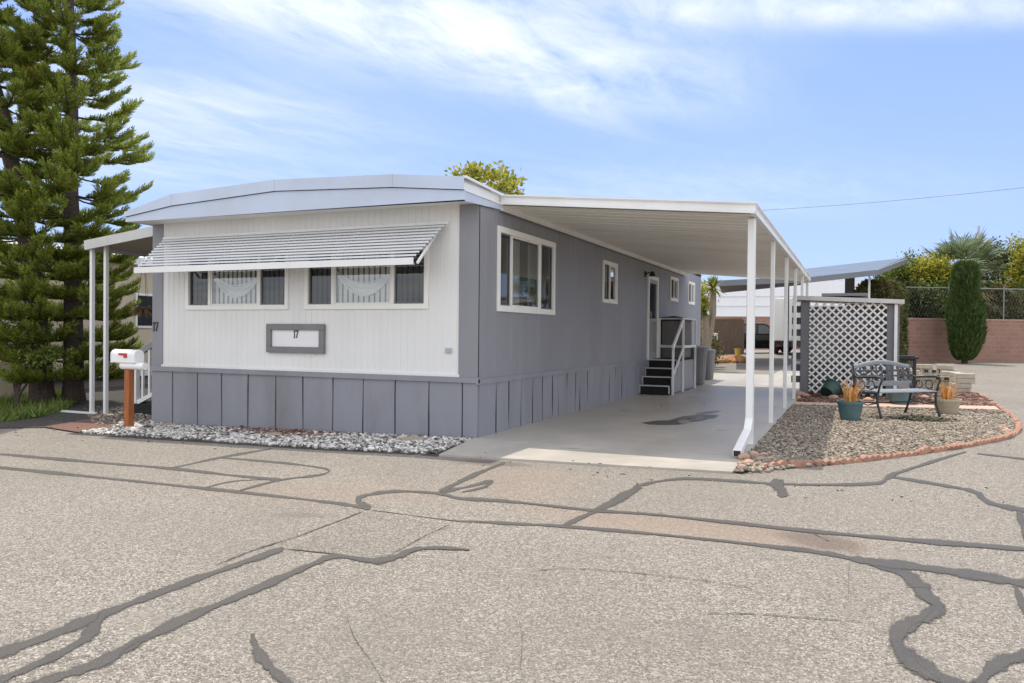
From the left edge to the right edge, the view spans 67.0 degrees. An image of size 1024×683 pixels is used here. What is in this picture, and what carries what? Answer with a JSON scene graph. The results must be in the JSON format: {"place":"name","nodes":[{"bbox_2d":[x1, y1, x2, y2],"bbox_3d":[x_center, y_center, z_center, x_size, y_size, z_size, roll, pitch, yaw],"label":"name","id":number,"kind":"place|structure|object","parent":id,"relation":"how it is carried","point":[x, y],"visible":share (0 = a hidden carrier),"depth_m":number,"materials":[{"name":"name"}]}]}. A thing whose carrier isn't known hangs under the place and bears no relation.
{"place":"outdoors","nodes":[
{"label":"outdoors","id":0,"kind":"place"},
{"bbox_2d":[0,384,151,427],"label":"side yard","id":1,"kind":"structure","parent":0,"point":[115,396],"depth_m":13.44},
{"bbox_2d":[0,320,28,398],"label":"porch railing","id":2,"kind":"object","parent":1,"relation":"on","point":[6,387],"depth_m":15.92,"materials":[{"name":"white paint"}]},
{"bbox_2d":[0,316,79,405],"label":"young tree","id":3,"kind":"object","parent":1,"relation":"on","point":[17,391],"visible":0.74,"depth_m":14.35,"materials":[{"name":"green plant"}]},
{"bbox_2d":[0,385,88,421],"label":"ground cover","id":4,"kind":"object","parent":1,"relation":"on","point":[24,409],"visible":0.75,"depth_m":13.72,"materials":[{"name":"plant"}]},
{"bbox_2d":[0,0,112,403],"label":"pine tree","id":5,"kind":"object","parent":1,"relation":"on","point":[29,238],"visible":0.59,"depth_m":14.45,"materials":[{"name":"green plant"}]},
{"bbox_2d":[0,0,154,403],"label":"pine tree","id":6,"kind":"object","parent":1,"relation":"on","point":[72,87],"visible":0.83,"depth_m":14.88,"materials":[{"name":"green plant"}]},
{"bbox_2d":[60,226,152,413],"bbox_3d":[-5.426,-0.361,15.674,3.068,3.262,5.860,1,1,24],"label":"porch awning","id":7,"kind":"object","parent":1,"relation":"on","point":[138,242],"visible":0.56,"depth_m":13.36,"materials":[{"name":"white paint"}]},
{"bbox_2d":[127,256,151,318],"bbox_3d":[-6.734,-0.989,14.096,0.593,1.169,0.596,1,1,24],"label":"hanging plant","id":8,"kind":"object","parent":7,"relation":"hanging from","point":[142,310],"visible":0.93,"depth_m":14.04,"materials":[{"name":"brown plant"}]},
{"bbox_2d":[134,342,151,414],"bbox_3d":[-5.504,0.304,13.777,1.600,1.980,1.700,1,1,24],"label":"side porch","id":9,"kind":"object","parent":1,"relation":"on","point":[142,404],"visible":0.18,"depth_m":13.29,"materials":[{"name":"white paint"}]},
{"bbox_2d":[45,418,134,431],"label":"brick path","id":10,"kind":"structure","parent":0,"point":[81,425],"depth_m":11.48,"materials":[{"name":"brick"}]},
{"bbox_2d":[444,160,527,194],"bbox_3d":[-1.066,-2.431,25.867,3.068,7.358,3.355,0,1,-18],"label":"leafy tree","id":11,"kind":"object","parent":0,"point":[508,185],"visible":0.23,"depth_m":25.38,"materials":[{"name":"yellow plant"}]},
{"bbox_2d":[0,349,1023,682],"bbox_3d":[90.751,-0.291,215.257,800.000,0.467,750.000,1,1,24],"label":"road","id":12,"kind":"structure","parent":0,"point":[122,559],"depth_m":4.37,"materials":[{"name":"asphalt"}]},
{"bbox_2d":[0,240,152,390],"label":"neighbor home","id":13,"kind":"object","parent":12,"relation":"on","point":[143,322],"visible":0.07,"depth_m":20.38,"materials":[{"name":"white paint"}]},
{"bbox_2d":[135,293,151,327],"bbox_3d":[-9.669,-0.828,21.194,0.046,0.920,1.520,1,1,24],"label":"window","id":14,"kind":"structure","parent":13,"relation":"in","point":[143,321],"depth_m":20.72,"materials":[{"name":"black glass"}]},
{"bbox_2d":[84,404,151,425],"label":"gravel","id":15,"kind":"structure","parent":12,"relation":"on","point":[116,415],"depth_m":12.77,"materials":[{"name":"gravel"}]},
{"bbox_2d":[69,432,461,455],"bbox_3d":[-3.168,1.236,10.020,5.820,0.123,1.510,1,1,24],"label":"gravel strip","id":16,"kind":"object","parent":12,"relation":"on","point":[386,452],"visible":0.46,"depth_m":9.16,"materials":[{"name":"gravel"}]},
{"bbox_2d":[110,349,147,427],"bbox_3d":[-5.402,0.730,10.966,0.608,1.240,0.188,1,1,24],"label":"mailbox","id":17,"kind":"object","parent":16,"relation":"on","point":[129,361],"visible":0.88,"depth_m":10.94,"materials":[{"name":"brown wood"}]},
{"bbox_2d":[111,419,156,430],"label":"gravel","id":18,"kind":"structure","parent":16,"relation":"on","point":[147,424],"depth_m":11.07,"materials":[{"name":"gravel"}]},
{"bbox_2d":[79,422,471,453],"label":"gravel","id":19,"kind":"structure","parent":16,"relation":"on","point":[389,442],"depth_m":9.59,"materials":[{"name":"gravel"}]},
{"bbox_2d":[157,423,178,425],"bbox_3d":[-5.122,1.237,11.486,0.300,0.048,0.326,1,1,24],"label":"stepping stone","id":20,"kind":"object","parent":19,"relation":"on","point":[163,424],"visible":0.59,"depth_m":11.43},
{"bbox_2d":[262,432,280,434],"bbox_3d":[-3.134,1.220,10.133,0.367,0.052,0.391,1,1,24],"label":"stepping stone","id":21,"kind":"object","parent":19,"relation":"on","point":[274,433],"visible":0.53,"depth_m":10.08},
{"bbox_2d":[397,436,426,440],"bbox_3d":[-1.194,1.200,9.479,0.381,0.060,0.378,1,1,24],"label":"stepping stone","id":22,"kind":"object","parent":19,"relation":"on","point":[411,438],"visible":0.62,"depth_m":9.41,"materials":[{"name":"stone"}]},
{"bbox_2d":[207,425,398,438],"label":"gravel","id":23,"kind":"structure","parent":16,"relation":"on","point":[293,431],"depth_m":10.36,"materials":[{"name":"gravel"}]},
{"bbox_2d":[700,277,718,333],"bbox_3d":[7.445,-0.816,30.992,1.557,3.778,1.702,0,1,-12],"label":"yard bush","id":24,"kind":"object","parent":12,"relation":"on","point":[704,299],"visible":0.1,"depth_m":30.74,"materials":[{"name":"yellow plant"}]},
{"bbox_2d":[700,324,724,366],"bbox_3d":[7.154,0.249,28.509,1.459,1.800,1.625,1,1,24],"label":"yard bush","id":25,"kind":"object","parent":12,"relation":"on","point":[715,345],"visible":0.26,"depth_m":28.25,"materials":[{"name":"green plant"}]},
{"bbox_2d":[701,275,726,348],"bbox_3d":[7.106,-0.639,27.459,1.170,3.596,1.268,1,1,24],"label":"yucca tree","id":26,"kind":"object","parent":12,"relation":"on","point":[708,327],"visible":0.84,"depth_m":27.39,"materials":[{"name":"plant"}]},
{"bbox_2d":[717,357,729,362],"bbox_3d":[9.159,0.864,33.550,0.574,0.355,0.579,1,1,24],"label":"sandstone rock","id":27,"kind":"object","parent":12,"relation":"on","point":[725,360],"visible":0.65,"depth_m":33.34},
{"bbox_2d":[714,318,743,354],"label":"wood fence","id":28,"kind":"object","parent":12,"relation":"on","point":[731,332],"visible":0.73,"depth_m":44.28,"materials":[{"name":"wood"}]},
{"bbox_2d":[734,346,740,355],"bbox_3d":[10.566,0.450,36.205,0.330,0.532,0.322,1,1,24],"label":"bucket","id":29,"kind":"object","parent":12,"relation":"on","point":[737,351],"visible":0.92,"depth_m":36.10,"materials":[{"name":"yellow plastic"}]},
{"bbox_2d":[737,357,745,362],"bbox_3d":[10.027,0.856,33.755,0.567,0.360,0.572,1,1,24],"label":"sandstone rock","id":30,"kind":"object","parent":12,"relation":"on","point":[741,359],"visible":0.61,"depth_m":33.54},
{"bbox_2d":[700,316,799,349],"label":"block wall","id":31,"kind":"structure","parent":12,"relation":"on","point":[763,319],"depth_m":59.80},
{"bbox_2d":[744,323,792,351],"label":"parked car","id":32,"kind":"object","parent":12,"relation":"on","point":[762,335],"visible":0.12,"depth_m":46.11,"materials":[{"name":"black paint"}]},
{"bbox_2d":[761,460,787,467],"bbox_3d":[2.598,1.232,7.681,0.310,0.076,0.060,-6,-1,-19],"label":"edging brick","id":33,"kind":"object","parent":12,"relation":"on","point":[782,462],"visible":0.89,"depth_m":7.67,"materials":[{"name":"brick"}]},
{"bbox_2d":[701,280,863,315],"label":"warehouse","id":34,"kind":"structure","parent":12,"relation":"on","point":[732,304],"depth_m":88.03,"materials":[{"name":"white metal"}]},
{"bbox_2d":[737,462,844,472],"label":"gravel","id":35,"kind":"structure","parent":12,"relation":"on","point":[760,468],"depth_m":7.58,"materials":[{"name":"gravel"}]},
{"bbox_2d":[774,298,810,353],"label":"box truck","id":36,"kind":"object","parent":12,"relation":"on","point":[779,325],"visible":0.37,"depth_m":43.14,"materials":[{"name":"white paint"}]},
{"bbox_2d":[796,391,804,395],"bbox_3d":[6.178,1.146,16.626,0.246,0.164,0.243,0,1,-28],"label":"river rock","id":37,"kind":"object","parent":12,"relation":"on","point":[799,393],"visible":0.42,"depth_m":16.55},
{"bbox_2d":[717,258,907,360],"bbox_3d":[12.847,-1.567,33.867,8.643,5.142,13.017,1,1,24],"label":"metal canopy","id":38,"kind":"object","parent":12,"relation":"on","point":[849,273],"visible":0.47,"depth_m":30.84,"materials":[{"name":"metal"}]},
{"bbox_2d":[814,459,839,465],"bbox_3d":[3.215,1.243,7.906,0.310,0.076,0.060,5,4,-26],"label":"edging brick","id":39,"kind":"object","parent":12,"relation":"on","point":[818,462],"visible":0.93,"depth_m":7.87,"materials":[{"name":"brick"}]},
{"bbox_2d":[837,458,861,463],"bbox_3d":[3.510,1.252,8.050,0.310,0.076,0.060,4,-8,-24],"label":"edging brick","id":40,"kind":"object","parent":12,"relation":"on","point":[848,460],"visible":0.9,"depth_m":8.02,"materials":[{"name":"brick"}]},
{"bbox_2d":[859,454,880,461],"bbox_3d":[3.797,1.241,8.207,0.310,0.076,0.060,0,3,-32],"label":"edging brick","id":41,"kind":"object","parent":12,"relation":"on","point":[873,457],"visible":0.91,"depth_m":8.17,"materials":[{"name":"brick"}]},
{"bbox_2d":[734,389,1015,472],"bbox_3d":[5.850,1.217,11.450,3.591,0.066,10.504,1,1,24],"label":"gravel","id":42,"kind":"structure","parent":12,"relation":"on","point":[797,432],"depth_m":10.33,"materials":[{"name":"gravel"}]},
{"bbox_2d":[737,453,749,459],"bbox_3d":[2.426,1.216,8.105,0.128,0.097,0.146,1,1,24],"label":"river rock","id":43,"kind":"object","parent":42,"relation":"on","point":[743,456],"visible":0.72,"depth_m":8.06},
{"bbox_2d":[743,459,753,464],"bbox_3d":[2.379,1.222,7.803,0.122,0.074,0.128,1,1,24],"label":"river rock","id":44,"kind":"object","parent":42,"relation":"on","point":[748,461],"visible":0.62,"depth_m":7.76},
{"bbox_2d":[788,459,814,467],"bbox_3d":[2.911,1.230,7.782,0.310,0.076,0.060,6,-6,-24],"label":"edging brick","id":45,"kind":"object","parent":42,"relation":"on","point":[799,463],"visible":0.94,"depth_m":7.74,"materials":[{"name":"brick"}]},
{"bbox_2d":[820,378,841,396],"bbox_3d":[6.625,1.006,16.113,0.260,0.400,0.400,-36,-4,-24],"label":"flower pot","id":46,"kind":"object","parent":42,"relation":"on","point":[830,386],"visible":0.91,"depth_m":16.00,"materials":[{"name":"plastic"}]},
{"bbox_2d":[836,379,867,420],"bbox_3d":[5.248,0.879,11.872,0.498,0.653,0.420,1,1,24],"label":"flower pot","id":47,"kind":"object","parent":42,"relation":"on","point":[850,406],"visible":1,"depth_m":11.79,"materials":[{"name":"ceramic"}]},
{"bbox_2d":[851,360,940,418],"bbox_3d":[6.163,0.762,12.488,1.224,0.910,0.740,0,1,-19],"label":"garden bench","id":48,"kind":"object","parent":42,"relation":"on","point":[888,382],"visible":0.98,"depth_m":12.60,"materials":[{"name":"metal"}]},
{"bbox_2d":[793,401,998,409],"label":"paver path","id":49,"kind":"structure","parent":42,"relation":"on","point":[974,407],"depth_m":14.34,"materials":[{"name":"concrete"}]},
{"bbox_2d":[914,446,931,454],"bbox_3d":[4.632,1.234,8.729,0.310,0.076,0.060,-7,-4,-39],"label":"edging brick","id":50,"kind":"object","parent":42,"relation":"on","point":[923,450],"visible":0.93,"depth_m":8.70,"materials":[{"name":"brick"}]},
{"bbox_2d":[890,414,956,421],"bbox_3d":[6.342,1.201,11.989,0.888,0.120,0.681,1,1,46],"label":"dirt clump","id":51,"kind":"object","parent":42,"relation":"on","point":[922,418],"visible":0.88,"depth_m":11.86,"materials":[{"name":"soil"}]},
{"bbox_2d":[916,384,932,389],"bbox_3d":[10.162,1.124,19.118,0.390,0.112,0.190,1,1,35],"label":"cement block","id":52,"kind":"object","parent":42,"relation":"on","point":[923,386],"depth_m":19.03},
{"bbox_2d":[921,380,938,384],"bbox_3d":[10.299,1.010,19.047,0.390,0.112,0.190,1,1,37],"label":"cement block","id":53,"kind":"object","parent":52,"relation":"on","point":[930,382],"depth_m":18.98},
{"bbox_2d":[916,375,932,379],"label":"cement block","id":54,"kind":"object","parent":53,"relation":"on","point":[923,378],"depth_m":19.04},
{"bbox_2d":[931,446,947,452],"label":"edging brick","id":55,"kind":"object","parent":42,"relation":"on","point":[936,449],"visible":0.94,"depth_m":8.87,"materials":[{"name":"brick"}]},
{"bbox_2d":[932,380,961,413],"bbox_3d":[7.309,0.924,13.007,0.450,0.576,0.457,1,1,24],"label":"flower pot","id":56,"kind":"object","parent":42,"relation":"on","point":[947,403],"visible":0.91,"depth_m":12.89,"materials":[{"name":"beige ceramic"}]},
{"bbox_2d":[952,388,970,392],"bbox_3d":[10.344,1.140,17.861,0.390,0.112,0.190,1,1,20],"label":"cement block","id":57,"kind":"object","parent":42,"relation":"on","point":[962,390],"depth_m":17.77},
{"bbox_2d":[951,383,971,388],"bbox_3d":[10.363,1.024,17.852,0.390,0.112,0.190,1,1,16],"label":"cement block","id":58,"kind":"object","parent":57,"relation":"on","point":[964,386],"depth_m":17.76,"materials":[{"name":"concrete"}]},
{"bbox_2d":[850,278,906,362],"bbox_3d":[13.926,-0.717,29.503,2.080,3.500,2.091,1,1,24],"label":"tree","id":59,"kind":"object","parent":12,"relation":"on","point":[886,288],"visible":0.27,"depth_m":28.99,"materials":[{"name":"green plant"}]},
{"bbox_2d":[870,261,908,279],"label":"leafy tree","id":60,"kind":"object","parent":12,"relation":"on","point":[875,278],"depth_m":40.90,"materials":[{"name":"green plant"}]},
{"bbox_2d":[880,453,899,459],"bbox_3d":[4.078,1.255,8.377,0.310,0.076,0.060,-1,3,-28],"label":"edging brick","id":61,"kind":"object","parent":12,"relation":"on","point":[891,456],"visible":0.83,"depth_m":8.35,"materials":[{"name":"brick"}]},
{"bbox_2d":[797,391,995,405],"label":"gravel","id":62,"kind":"structure","parent":12,"relation":"on","point":[970,398],"depth_m":15.74,"materials":[{"name":"gravel"}]},
{"bbox_2d":[791,293,904,396],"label":"lattice shed","id":63,"kind":"structure","parent":62,"relation":"on","point":[836,343],"depth_m":16.62,"materials":[{"name":"grey paint"}]},
{"bbox_2d":[888,393,912,404],"bbox_3d":[7.393,1.063,14.739,0.470,0.260,0.470,1,1,24],"label":"flower pot","id":64,"kind":"object","parent":62,"relation":"on","point":[898,397],"visible":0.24,"depth_m":14.57,"materials":[{"name":"ceramic"}]},
{"bbox_2d":[899,355,918,387],"bbox_3d":[8.857,0.751,17.478,0.550,0.870,0.500,1,1,24],"label":"patio stand","id":65,"kind":"object","parent":62,"relation":"on","point":[913,358],"visible":0.48,"depth_m":17.26,"materials":[{"name":"metal"}]},
{"bbox_2d":[882,281,910,363],"bbox_3d":[15.222,-0.729,30.991,1.357,3.542,1.528,1,1,24],"label":"hedge","id":66,"kind":"object","parent":12,"relation":"on","point":[905,323],"visible":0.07,"depth_m":30.65,"materials":[{"name":"green plant"}]},
{"bbox_2d":[873,247,937,309],"bbox_3d":[20.407,-1.929,39.074,3.733,5.758,4.029,0,1,-43],"label":"leafy tree","id":67,"kind":"object","parent":12,"relation":"on","point":[899,271],"visible":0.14,"depth_m":38.63,"materials":[{"name":"green plant"}]},
{"bbox_2d":[897,451,916,456],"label":"edging brick","id":68,"kind":"object","parent":12,"relation":"on","point":[906,454],"visible":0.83,"depth_m":8.52,"materials":[{"name":"brick"}]},
{"bbox_2d":[899,277,946,317],"bbox_3d":[18.793,-1.026,36.454,3.380,4.035,2.261,1,1,24],"label":"creeper bush","id":69,"kind":"object","parent":12,"relation":"on","point":[929,294],"visible":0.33,"depth_m":35.97,"materials":[{"name":"green plant"}]},
{"bbox_2d":[907,272,948,317],"bbox_3d":[20.381,-1.173,36.970,3.265,4.327,2.294,1,1,24],"label":"creeper bush","id":70,"kind":"object","parent":12,"relation":"on","point":[944,296],"visible":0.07,"depth_m":36.68,"materials":[{"name":"green plant"}]},
{"bbox_2d":[904,252,966,291],"bbox_3d":[20.594,-1.719,37.674,2.907,5.395,2.693,1,1,-2],"label":"leafy tree","id":71,"kind":"object","parent":12,"relation":"on","point":[942,266],"visible":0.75,"depth_m":37.15,"materials":[{"name":"yellow plant"}]},
{"bbox_2d":[944,442,961,449],"bbox_3d":[5.180,1.235,9.091,0.310,0.076,0.060,0,26,-33],"label":"edging brick","id":72,"kind":"object","parent":12,"relation":"on","point":[954,446],"visible":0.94,"depth_m":9.06,"materials":[{"name":"brick"}]},
{"bbox_2d":[904,318,1023,362],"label":"block wall","id":73,"kind":"structure","parent":12,"relation":"on","point":[928,337],"depth_m":35.31,"materials":[{"name":"brick"}]},
{"bbox_2d":[894,276,1023,318],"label":"wire fence","id":74,"kind":"object","parent":73,"relation":"on","point":[1003,288],"visible":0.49,"depth_m":35.54,"materials":[{"name":"metal"}]},
{"bbox_2d":[942,258,988,363],"bbox_3d":[19.823,-1.300,33.785,1.836,4.696,1.817,1,1,24],"label":"cypress tree","id":75,"kind":"object","parent":12,"relation":"on","point":[966,321],"visible":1,"depth_m":33.35,"materials":[{"name":"plant"}]},
{"bbox_2d":[960,442,974,447],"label":"edging brick","id":76,"kind":"object","parent":12,"relation":"on","point":[967,445],"visible":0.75,"depth_m":9.25,"materials":[{"name":"brick"}]},
{"bbox_2d":[922,226,1020,315],"bbox_3d":[22.238,-2.447,38.147,4.741,6.638,4.737,0,1,-25],"label":"fan palm","id":77,"kind":"object","parent":12,"relation":"on","point":[969,246],"visible":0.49,"depth_m":37.30,"materials":[{"name":"plant"}]},
{"bbox_2d":[944,281,1009,318],"bbox_3d":[22.010,-0.981,37.360,3.790,3.944,2.182,1,1,38],"label":"creeper bush","id":78,"kind":"object","parent":12,"relation":"on","point":[984,291],"visible":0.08,"depth_m":36.85,"materials":[{"name":"green plant"}]},
{"bbox_2d":[970,439,985,445],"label":"edging brick","id":79,"kind":"object","parent":12,"relation":"on","point":[979,442],"visible":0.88,"depth_m":9.45,"materials":[{"name":"brick"}]},
{"bbox_2d":[983,437,997,443],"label":"edging brick","id":80,"kind":"object","parent":12,"relation":"on","point":[991,440],"visible":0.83,"depth_m":9.67,"materials":[{"name":"brick"}]},
{"bbox_2d":[971,236,1023,296],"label":"leafy tree","id":81,"kind":"object","parent":12,"relation":"on","point":[1003,260],"visible":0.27,"depth_m":40.53,"materials":[{"name":"green plant"}]},
{"bbox_2d":[995,435,1004,441],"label":"edging brick","id":82,"kind":"object","parent":12,"relation":"on","point":[1000,437],"visible":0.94,"depth_m":9.87,"materials":[{"name":"brick"}]},
{"bbox_2d":[983,284,1023,318],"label":"creeper bush","id":83,"kind":"object","parent":12,"relation":"on","point":[1013,305],"visible":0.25,"depth_m":37.26,"materials":[{"name":"green plant"}]},
{"bbox_2d":[991,231,1023,293],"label":"leafy tree","id":84,"kind":"object","parent":12,"relation":"on","point":[1018,252],"visible":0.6,"depth_m":39.28,"materials":[{"name":"yellow plant"}]},
{"bbox_2d":[991,282,1023,319],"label":"creeper bush","id":85,"kind":"object","parent":12,"relation":"on","point":[1020,285],"visible":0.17,"depth_m":38.01,"materials":[{"name":"green plant"}]},
{"bbox_2d":[1003,432,1012,439],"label":"edging brick","id":86,"kind":"object","parent":12,"relation":"on","point":[1008,435],"visible":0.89,"depth_m":10.08,"materials":[{"name":"brick"}]},
{"bbox_2d":[0,0,1023,314],"label":"sky","id":87,"kind":"structure","parent":0,"point":[781,105],"materials":[{"name":"blue"}]},
{"bbox_2d":[439,361,799,473],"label":"driveway","id":88,"kind":"structure","parent":0,"point":[644,431],"depth_m":10.22,"materials":[{"name":"concrete"}]},
{"bbox_2d":[124,174,702,438],"bbox_3d":[0.100,-0.443,17.296,5.815,3.498,15.815,1,1,24],"label":"mobile home","id":89,"kind":"object","parent":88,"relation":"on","point":[440,306],"visible":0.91,"depth_m":10.63,"materials":[{"name":"white paint"}]},
{"bbox_2d":[185,252,288,309],"bbox_3d":[-3.953,-0.867,11.142,1.910,0.822,0.110,1,1,24],"label":"window","id":90,"kind":"structure","parent":89,"relation":"in","point":[272,285],"depth_m":11.16,"materials":[{"name":"white"}]},
{"bbox_2d":[304,245,428,308],"bbox_3d":[-1.935,-0.838,10.248,1.945,0.822,0.110,1,1,24],"label":"window","id":91,"kind":"structure","parent":89,"relation":"in","point":[407,286],"depth_m":10.24,"materials":[{"name":"white"}]},
{"bbox_2d":[497,225,555,314],"bbox_3d":[0.165,-0.955,10.993,0.188,1.110,2.078,1,1,24],"label":"window","id":92,"kind":"structure","parent":89,"relation":"in","point":[541,258],"depth_m":11.04,"materials":[{"name":"white"}]},
{"bbox_2d":[602,260,617,303],"bbox_3d":[1.834,-1.112,14.617,0.078,0.782,0.930,1,1,24],"label":"window","id":93,"kind":"structure","parent":89,"relation":"in","point":[606,265],"depth_m":14.58,"materials":[{"name":"white"}]},
{"bbox_2d":[647,275,658,359],"bbox_3d":[3.208,-0.544,17.704,0.065,1.890,0.950,1,1,24],"label":"door","id":94,"kind":"structure","parent":89,"relation":"in","point":[652,282],"depth_m":17.73,"materials":[{"name":"white"}]},
{"bbox_2d":[670,276,678,301],"bbox_3d":[4.125,-1.334,19.780,0.078,0.612,0.930,1,1,24],"label":"window","id":95,"kind":"structure","parent":89,"relation":"in","point":[674,282],"depth_m":19.78,"materials":[{"name":"white"}]},
{"bbox_2d":[688,281,694,304],"bbox_3d":[5.043,-1.359,21.851,0.078,0.633,0.920,1,1,24],"label":"window","id":96,"kind":"structure","parent":89,"relation":"in","point":[691,286],"depth_m":21.84,"materials":[{"name":"white"}]},
{"bbox_2d":[499,194,810,456],"bbox_3d":[3.580,-0.371,14.592,3.209,3.100,12.840,1,1,24],"label":"carport","id":97,"kind":"object","parent":88,"relation":"on","point":[725,238],"visible":0.9,"depth_m":11.23,"materials":[{"name":"white paint"}]},
{"bbox_2d":[639,317,696,394],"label":"porch steps","id":98,"kind":"structure","parent":88,"relation":"on","point":[668,376],"depth_m":17.22,"materials":[{"name":"wood"}]},
{"bbox_2d":[661,316,692,357],"bbox_3d":[3.964,-0.109,18.602,0.590,0.990,0.920,1,1,24],"label":"covered box","id":99,"kind":"object","parent":98,"relation":"on","point":[670,327],"visible":0.69,"depth_m":18.25,"materials":[{"name":"black metal"}]},
{"bbox_2d":[690,345,709,383],"bbox_3d":[4.797,0.599,20.098,0.600,1.000,0.591,0,1,-16],"label":"trash bin","id":100,"kind":"object","parent":88,"relation":"on","point":[701,356],"visible":0.61,"depth_m":19.88,"materials":[{"name":"grey plastic"}]},
{"bbox_2d":[705,348,717,378],"bbox_3d":[5.661,0.640,22.395,0.476,0.878,0.480,0,1,-24],"label":"trash bin","id":101,"kind":"object","parent":88,"relation":"on","point":[710,363],"visible":0.48,"depth_m":22.22,"materials":[{"name":"grey plastic"}]},
{"bbox_2d":[771,187,1023,209],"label":"power line","id":102,"kind":"object","parent":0,"point":[897,200],"visible":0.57,"depth_m":58.82,"materials":[{"name":"metal"}]},
{"bbox_2d":[955,378,975,383],"bbox_3d":[10.430,0.909,17.822,0.390,0.112,0.190,1,1,18],"label":"cement block","id":103,"kind":"object","parent":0,"point":[965,381],"depth_m":17.74,"materials":[{"name":"concrete"}]},
{"bbox_2d":[954,373,974,378],"bbox_3d":[10.426,0.793,17.823,0.390,0.112,0.190,1,1,20],"label":"cement block","id":104,"kind":"object","parent":103,"relation":"on","point":[965,375],"depth_m":17.75,"materials":[{"name":"concrete"}]},
{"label":"cement block","id":105,"kind":"object","parent":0,"visible":0},
{"bbox_2d":[933,376,949,380],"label":"cement block","id":106,"kind":"object","parent":105,"relation":"on","point":[945,378],"depth_m":18.73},
{"bbox_2d":[941,371,954,375],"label":"cement block","id":107,"kind":"object","parent":106,"relation":"on","point":[945,373],"depth_m":18.78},
{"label":"cement block","id":108,"kind":"object","parent":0,"visible":0},
{"bbox_2d":[940,369,957,373],"bbox_3d":[11.246,0.777,19.920,0.390,0.112,0.190,1,1,31],"label":"cement block","id":109,"kind":"object","parent":108,"relation":"on","point":[947,370],"depth_m":19.89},
{"bbox_2d":[936,365,953,369],"bbox_3d":[11.169,0.660,19.953,0.390,0.112,0.190,1,1,35],"label":"cement block","id":110,"kind":"object","parent":109,"relation":"on","point":[950,367],"depth_m":19.87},
{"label":"cement block","id":111,"kind":"object","parent":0,"visible":0},
{"bbox_2d":[922,369,939,373],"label":"cement block","id":112,"kind":"object","parent":111,"relation":"on","point":[936,371],"depth_m":20.08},
{"bbox_2d":[916,364,932,368],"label":"cement block","id":113,"kind":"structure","parent":112,"relation":"on","point":[924,366],"depth_m":20.16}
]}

